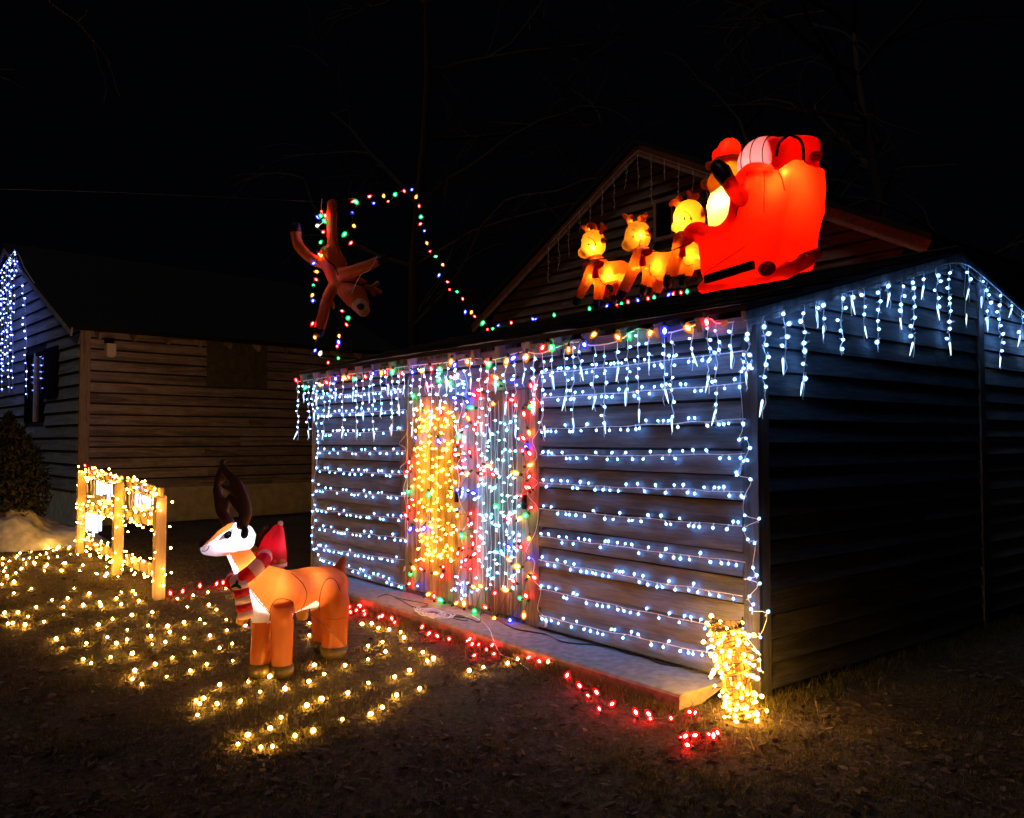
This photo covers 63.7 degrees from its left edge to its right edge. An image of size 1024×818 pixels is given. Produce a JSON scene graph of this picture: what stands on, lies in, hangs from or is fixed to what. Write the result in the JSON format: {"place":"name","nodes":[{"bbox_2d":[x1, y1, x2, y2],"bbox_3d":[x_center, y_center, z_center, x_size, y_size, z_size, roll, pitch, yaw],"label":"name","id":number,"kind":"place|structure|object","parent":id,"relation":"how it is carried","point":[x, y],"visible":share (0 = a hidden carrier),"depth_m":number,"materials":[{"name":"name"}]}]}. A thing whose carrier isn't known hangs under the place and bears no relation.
{"place":"outdoors","nodes":[
{"label":"outdoors","id":0,"kind":"place"},
{"bbox_2d":[0,512,1023,817],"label":"ground","id":1,"kind":"structure","parent":0,"point":[296,532],"depth_m":4.96,"materials":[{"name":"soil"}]},
{"bbox_2d":[0,410,53,517],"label":"evergreen shrub","id":2,"kind":"object","parent":1,"relation":"on","point":[11,495],"visible":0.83,"depth_m":13.39,"materials":[{"name":"green plant"}]},
{"bbox_2d":[0,508,111,551],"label":"snow pile","id":3,"kind":"object","parent":1,"relation":"on","point":[31,530],"visible":0.76,"depth_m":12.99,"materials":[{"name":"white snow"}]},
{"bbox_2d":[0,545,118,624],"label":"net lights","id":4,"kind":"object","parent":1,"relation":"on","point":[61,570],"visible":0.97,"depth_m":10.34},
{"bbox_2d":[0,0,119,99],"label":"bare tree","id":5,"kind":"object","parent":1,"relation":"on","point":[62,11],"visible":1,"depth_m":9.59,"materials":[{"name":"brown plant"}]},
{"bbox_2d":[75,467,166,599],"bbox_3d":[-5.155,1.508,10.718,0.176,1.392,4.680,2,-3,-37],"label":"wooden frame","id":6,"kind":"object","parent":1,"relation":"on","point":[157,517],"visible":0.78,"depth_m":10.39,"materials":[{"name":"brown wood"}]},
{"bbox_2d":[85,511,101,536],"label":"tube lights","id":7,"kind":"object","parent":6,"relation":"hanging from","point":[93,523],"visible":0.87,"depth_m":11.89,"materials":[{"name":"white plastic"}]},
{"bbox_2d":[87,476,112,501],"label":"tube lights","id":8,"kind":"object","parent":6,"relation":"hanging from","point":[102,491],"visible":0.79,"depth_m":11.53,"materials":[{"name":"white plastic"}]},
{"bbox_2d":[83,464,157,493],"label":"string lights","id":9,"kind":"object","parent":6,"relation":"attached to","point":[120,478],"visible":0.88,"depth_m":10.43},
{"bbox_2d":[74,465,172,585],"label":"string lights","id":10,"kind":"object","parent":6,"relation":"attached to","point":[125,551],"visible":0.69,"depth_m":10.32},
{"bbox_2d":[125,489,153,507],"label":"tube lights","id":11,"kind":"object","parent":6,"relation":"hanging from","point":[144,501],"visible":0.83,"depth_m":9.93,"materials":[{"name":"white plastic"}]},
{"bbox_2d":[168,579,224,597],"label":"string lights","id":12,"kind":"object","parent":1,"relation":"on","point":[182,590],"visible":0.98,"depth_m":9.31},
{"bbox_2d":[0,243,399,526],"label":"barn","id":13,"kind":"structure","parent":1,"relation":"on","point":[185,390],"depth_m":18.14,"materials":[{"name":"brown wood"}]},
{"bbox_2d":[0,250,33,397],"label":"icicle lights","id":14,"kind":"object","parent":13,"relation":"hanging from","point":[2,298],"visible":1,"depth_m":19.18,"materials":[{"name":"white plastic"}]},
{"bbox_2d":[24,351,45,421],"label":"window","id":15,"kind":"structure","parent":13,"relation":"in","point":[34,405],"depth_m":18.52,"materials":[{"name":"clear glass"}]},
{"bbox_2d":[104,338,115,356],"bbox_3d":[-7.995,-1.220,16.401,0.170,0.380,0.215,2,-3,-43],"label":"wall lamp","id":16,"kind":"object","parent":13,"relation":"attached to","point":[110,347],"visible":1,"depth_m":16.33,"materials":[{"name":"black paint"}]},
{"bbox_2d":[206,341,267,388],"bbox_3d":[-6.087,-0.975,18.304,1.399,1.002,0.020,2,-3,-43],"label":"boarded window","id":17,"kind":"structure","parent":13,"relation":"in","point":[241,366],"depth_m":18.28,"materials":[{"name":"brown wood"}]},
{"bbox_2d":[10,587,391,665],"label":"net lights","id":18,"kind":"object","parent":1,"relation":"on","point":[116,643],"visible":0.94,"depth_m":7.50},
{"bbox_2d":[236,521,308,625],"bbox_3d":[-1.942,1.360,6.889,0.559,0.886,0.520,2,-3,-40],"label":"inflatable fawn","id":19,"kind":"object","parent":1,"relation":"on","point":[273,540],"visible":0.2,"depth_m":6.67,"materials":[{"name":"fabric"}]},
{"bbox_2d":[199,459,349,678],"bbox_3d":[-1.659,1.139,6.109,0.533,1.542,1.166,-2,-3,37],"label":"inflatable reindeer","id":20,"kind":"object","parent":1,"relation":"on","point":[270,601],"visible":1,"depth_m":5.83,"materials":[{"name":"orange fabric"}]},
{"bbox_2d":[128,629,556,749],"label":"net lights","id":21,"kind":"object","parent":1,"relation":"on","point":[307,704],"visible":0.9,"depth_m":5.69},
{"bbox_2d":[221,0,708,347],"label":"bare tree","id":22,"kind":"object","parent":1,"relation":"on","point":[415,318],"visible":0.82,"depth_m":22.37,"materials":[{"name":"black plant"}]},
{"bbox_2d":[293,569,726,710],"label":"concrete walkway","id":23,"kind":"structure","parent":1,"relation":"on","point":[684,686],"depth_m":6.30,"materials":[{"name":"grey concrete"}]},
{"bbox_2d":[377,594,467,620],"bbox_3d":[-0.877,1.892,7.890,0.251,0.008,1.543,2,-3,-35],"label":"extension cord","id":24,"kind":"object","parent":23,"relation":"on","point":[422,606],"visible":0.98,"depth_m":8.02,"materials":[{"name":"plastic"}]},
{"bbox_2d":[414,580,464,618],"bbox_3d":[-0.690,1.759,7.886,0.484,0.280,1.083,0,-2,0],"label":"extension cord","id":25,"kind":"object","parent":23,"relation":"on","point":[418,610],"visible":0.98,"depth_m":7.57,"materials":[{"name":"white plastic"}]},
{"bbox_2d":[473,616,528,669],"bbox_3d":[-0.149,1.890,6.750,0.091,0.096,1.528,1,-2,-18],"label":"extension cord","id":26,"kind":"object","parent":23,"relation":"on","point":[495,644],"visible":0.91,"depth_m":6.58,"materials":[{"name":"white plastic"}]},
{"bbox_2d":[445,612,682,666],"bbox_3d":[0.455,1.847,6.705,2.626,0.012,0.376,-2,-3,43],"label":"extension cord","id":27,"kind":"object","parent":23,"relation":"on","point":[572,642],"visible":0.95,"depth_m":6.46,"materials":[{"name":"black plastic"}]},
{"bbox_2d":[0,534,1023,817],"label":"fallen leaves","id":28,"kind":"object","parent":1,"relation":"on","point":[216,810],"visible":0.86,"depth_m":4.39,"materials":[{"name":"brown plant"}]},
{"bbox_2d":[349,602,720,749],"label":"string lights","id":29,"kind":"object","parent":1,"relation":"on","point":[713,735],"visible":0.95,"depth_m":5.36},
{"bbox_2d":[293,245,1023,704],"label":"shed","id":30,"kind":"structure","parent":1,"relation":"on","point":[883,499],"depth_m":6.56,"materials":[{"name":"grey wood"}]},
{"bbox_2d":[311,387,407,587],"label":"string lights","id":31,"kind":"object","parent":30,"relation":"attached to","point":[363,490],"visible":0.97,"depth_m":9.40,"materials":[{"name":"white plastic"}]},
{"bbox_2d":[410,389,458,562],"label":"curtain lights","id":32,"kind":"object","parent":30,"relation":"hanging from","point":[430,509],"visible":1,"depth_m":8.24,"materials":[{"name":"glass"},{"name":"white plastic"}]},
{"bbox_2d":[407,394,461,602],"bbox_3d":[-0.791,0.875,8.320,0.048,2.013,1.004,2,-3,-39],"label":"door","id":33,"kind":"structure","parent":30,"relation":"in","point":[443,588],"depth_m":8.30,"materials":[{"name":"brown wood"}]},
{"bbox_2d":[432,370,472,600],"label":"string lights","id":34,"kind":"object","parent":30,"relation":"hanging from","point":[457,377],"visible":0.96,"depth_m":7.86,"materials":[{"name":"multicoloured plastic"}]},
{"bbox_2d":[403,373,536,623],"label":"string lights","id":35,"kind":"object","parent":30,"relation":"attached to","point":[528,488],"visible":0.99,"depth_m":7.67},
{"bbox_2d":[474,401,520,590],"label":"curtain lights","id":36,"kind":"object","parent":30,"relation":"hanging from","point":[491,514],"visible":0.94,"depth_m":7.44,"materials":[{"name":"white plastic"}]},
{"bbox_2d":[468,389,529,621],"bbox_3d":[-0.125,0.844,7.490,0.048,2.014,0.934,2,-3,-39],"label":"door","id":37,"kind":"structure","parent":30,"relation":"in","point":[522,396],"depth_m":7.48,"materials":[{"name":"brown wood"}]},
{"bbox_2d":[294,312,710,390],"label":"string lights","id":38,"kind":"object","parent":30,"relation":"attached to","point":[664,331],"visible":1,"depth_m":6.99},
{"bbox_2d":[293,318,734,440],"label":"icicle lights","id":39,"kind":"object","parent":30,"relation":"hanging from","point":[606,382],"visible":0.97,"depth_m":6.84,"materials":[{"name":"white plastic"}]},
{"bbox_2d":[721,320,726,326],"bbox_3d":[1.392,-0.562,5.412,0.003,0.040,0.050,2,-3,-39],"label":"paper tag","id":40,"kind":"object","parent":39,"relation":"attached to","point":[723,323],"visible":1,"depth_m":5.41,"materials":[{"name":"red paper"}]},
{"bbox_2d":[496,289,688,327],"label":"string lights","id":41,"kind":"object","parent":30,"relation":"attached to","point":[638,299],"visible":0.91,"depth_m":10.24},
{"bbox_2d":[572,222,627,308],"bbox_3d":[1.134,-1.875,10.717,0.435,1.174,0.884,2,-3,-38],"label":"inflatable reindeer","id":42,"kind":"object","parent":30,"relation":"on","point":[600,274],"visible":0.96,"depth_m":10.62,"materials":[{"name":"orange fabric"}]},
{"bbox_2d":[616,212,673,300],"bbox_3d":[1.658,-1.894,10.039,0.832,1.143,0.405,-2,-3,42],"label":"inflatable reindeer","id":43,"kind":"object","parent":30,"relation":"on","point":[651,266],"visible":0.88,"depth_m":10.01,"materials":[{"name":"orange fabric"}]},
{"bbox_2d":[526,349,768,672],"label":"string lights","id":44,"kind":"object","parent":30,"relation":"attached to","point":[687,492],"visible":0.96,"depth_m":5.99,"materials":[{"name":"white plastic"}]},
{"bbox_2d":[663,190,704,287],"bbox_3d":[2.056,-1.970,9.554,0.591,1.133,0.435,0,-2,0],"label":"inflatable reindeer","id":45,"kind":"object","parent":30,"relation":"on","point":[683,266],"visible":0.74,"depth_m":9.46,"materials":[{"name":"orange fabric"}]},
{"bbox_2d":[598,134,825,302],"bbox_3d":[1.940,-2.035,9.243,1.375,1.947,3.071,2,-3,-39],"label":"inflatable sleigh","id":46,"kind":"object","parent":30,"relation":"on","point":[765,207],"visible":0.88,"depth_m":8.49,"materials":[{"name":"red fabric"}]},
{"bbox_2d":[744,262,1023,418],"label":"icicle lights","id":47,"kind":"object","parent":30,"relation":"hanging from","point":[840,330],"visible":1,"depth_m":6.24,"materials":[{"name":"white plastic"}]},
{"bbox_2d":[709,620,756,719],"bbox_3d":[1.359,1.605,5.090,0.276,0.581,0.229,0,-2,0],"label":"slatted basket","id":48,"kind":"object","parent":1,"relation":"on","point":[742,667],"visible":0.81,"depth_m":5.02,"materials":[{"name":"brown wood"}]},
{"bbox_2d":[701,613,768,722],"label":"string lights","id":49,"kind":"object","parent":48,"relation":"attached to","point":[714,656],"visible":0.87,"depth_m":5.00},
{"bbox_2d":[466,138,1023,331],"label":"house","id":50,"kind":"structure","parent":1,"relation":"on","point":[525,290],"depth_m":16.28,"materials":[{"name":"brown wood"}]},
{"bbox_2d":[547,150,710,281],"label":"icicle lights","id":51,"kind":"object","parent":50,"relation":"hanging from","point":[624,188],"visible":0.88,"depth_m":16.24,"materials":[{"name":"white plastic"}]},
{"bbox_2d":[653,190,688,242],"bbox_3d":[3.047,-3.660,15.696,0.058,0.817,0.899,2,-3,-39],"label":"window","id":52,"kind":"structure","parent":50,"relation":"in","point":[663,214],"depth_m":15.87,"materials":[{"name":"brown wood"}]},
{"bbox_3d":[-2.327,-3.486,11.604,12.687,3.434,0.235,2,-3,-44],"label":"overhead wire","id":53,"kind":"object","parent":50,"relation":"attached to","visible":0},
{"bbox_2d":[290,199,387,337],"bbox_3d":[-2.270,-1.928,11.042,1.361,1.967,0.539,-1,-2,21],"label":"hanging reindeer","id":54,"kind":"object","parent":53,"relation":"hanging from","point":[343,279],"visible":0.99,"depth_m":11.02,"materials":[{"name":"brown fabric"}]},
{"bbox_2d":[310,209,329,364],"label":"string lights","id":55,"kind":"object","parent":54,"relation":"hanging from","point":[319,254],"visible":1,"depth_m":11.00},
{"bbox_2d":[335,187,494,359],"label":"string lights","id":56,"kind":"object","parent":53,"relation":"hanging from","point":[344,234],"visible":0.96,"depth_m":12.18},
{"bbox_2d":[665,0,1023,259],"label":"bare tree","id":57,"kind":"object","parent":1,"relation":"on","point":[870,165],"visible":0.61,"depth_m":20.80,"materials":[{"name":"black plant"}]},
{"bbox_2d":[0,0,1023,348],"label":"sky","id":58,"kind":"structure","parent":0,"point":[202,86],"materials":[{"name":"black"}]}
]}

